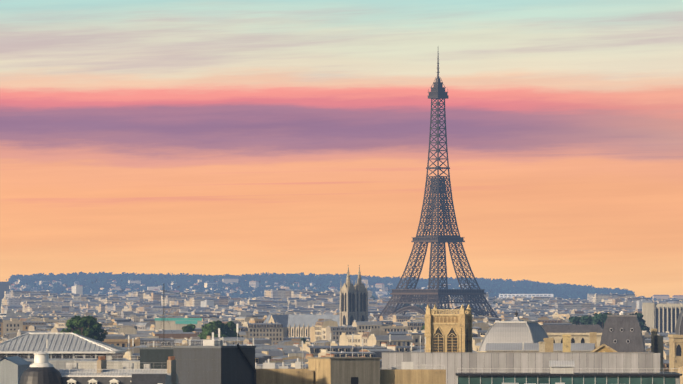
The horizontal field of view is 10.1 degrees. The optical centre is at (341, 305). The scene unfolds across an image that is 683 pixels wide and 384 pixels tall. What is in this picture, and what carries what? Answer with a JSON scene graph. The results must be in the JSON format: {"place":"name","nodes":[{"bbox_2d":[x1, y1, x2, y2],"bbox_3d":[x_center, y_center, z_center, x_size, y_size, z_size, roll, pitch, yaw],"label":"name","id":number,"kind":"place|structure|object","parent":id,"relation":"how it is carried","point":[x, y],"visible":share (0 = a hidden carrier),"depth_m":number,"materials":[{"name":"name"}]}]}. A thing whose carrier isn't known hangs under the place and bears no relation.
{"place":"outdoors","nodes":[
{"label":"outdoors","id":0,"kind":"place"},
{"bbox_2d":[0,333,126,383],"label":"roof","id":1,"kind":"structure","parent":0,"point":[17,356],"depth_m":901.67,"materials":[{"name":"metal"}]},
{"bbox_2d":[49,356,178,383],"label":"building","id":2,"kind":"structure","parent":0,"point":[99,373],"depth_m":650.99,"materials":[{"name":"stone"}]},
{"bbox_2d":[263,265,367,337],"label":"church","id":3,"kind":"structure","parent":0,"point":[353,302],"depth_m":2901.76,"materials":[{"name":"stone"}]},
{"bbox_2d":[0,280,670,312],"bbox_3d":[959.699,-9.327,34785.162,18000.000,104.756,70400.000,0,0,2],"label":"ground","id":4,"kind":"structure","parent":0,"point":[4,286],"depth_m":8305.39,"materials":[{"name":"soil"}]},
{"bbox_2d":[19,351,62,383],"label":"dome","id":5,"kind":"structure","parent":4,"relation":"on","point":[41,369],"depth_m":649.08,"materials":[{"name":"metal"}]},
{"bbox_2d":[75,290,256,383],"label":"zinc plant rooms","id":6,"kind":"object","parent":4,"relation":"on","point":[212,361],"visible":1,"depth_m":687.96,"materials":[{"name":"zinc"},{"name":"painted metal"}]},
{"bbox_2d":[46,333,523,368],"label":"chimneys","id":7,"kind":"object","parent":4,"relation":"on","point":[302,345],"visible":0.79,"depth_m":868.95,"materials":[{"name":"metal"}]},
{"bbox_2d":[6,271,668,301],"bbox_3d":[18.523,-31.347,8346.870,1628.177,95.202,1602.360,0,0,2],"label":"hill trees","id":8,"kind":"object","parent":4,"relation":"on","point":[494,287],"visible":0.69,"depth_m":8404.82,"materials":[{"name":"plant"}]},
{"bbox_2d":[9,278,682,299],"bbox_3d":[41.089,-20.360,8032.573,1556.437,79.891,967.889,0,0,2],"label":"distant buildings","id":9,"kind":"structure","parent":4,"relation":"on","point":[253,284],"depth_m":8176.40,"materials":[{"name":"stone"}]},
{"bbox_2d":[60,292,649,343],"bbox_3d":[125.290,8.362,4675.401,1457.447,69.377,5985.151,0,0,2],"label":"city trees","id":10,"kind":"object","parent":4,"relation":"on","point":[88,326],"visible":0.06,"depth_m":2081.52,"materials":[{"name":"plant"}]},
{"bbox_2d":[155,294,682,332],"bbox_3d":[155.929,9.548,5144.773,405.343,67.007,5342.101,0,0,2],"label":"buildings","id":11,"kind":"structure","parent":4,"relation":"on","point":[662,318],"depth_m":2991.24,"materials":[{"name":"stone"}]},
{"bbox_2d":[377,53,497,318],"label":"lattice tower","id":12,"kind":"structure","parent":4,"relation":"on","point":[438,296],"depth_m":4289.65,"materials":[{"name":"metal"}]},
{"bbox_2d":[477,309,682,372],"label":"louvre pavilion roofs","id":13,"kind":"structure","parent":4,"relation":"on","point":[621,331],"depth_m":1246.86,"materials":[{"name":"metal"}]},
{"bbox_2d":[0,285,682,383],"bbox_3d":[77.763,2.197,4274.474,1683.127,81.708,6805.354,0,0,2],"label":"city buildings","id":14,"kind":"structure","parent":0,"point":[134,314],"depth_m":4030.72,"materials":[{"name":"stone"}]},
{"bbox_2d":[0,0,682,297],"label":"sky","id":15,"kind":"structure","parent":0,"point":[207,137],"materials":[{"name":"orange"}]},
{"bbox_2d":[255,357,445,383],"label":"building","id":16,"kind":"structure","parent":0,"point":[343,370],"depth_m":702.25,"materials":[{"name":"concrete"}]},
{"bbox_2d":[424,304,472,351],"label":"church tower","id":17,"kind":"structure","parent":0,"point":[442,332],"depth_m":948.23,"materials":[{"name":"stone"}]},
{"bbox_2d":[382,328,681,383],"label":"glass fronted building with roof screen","id":18,"kind":"structure","parent":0,"point":[461,367],"depth_m":792.26,"materials":[{"name":"metal"}]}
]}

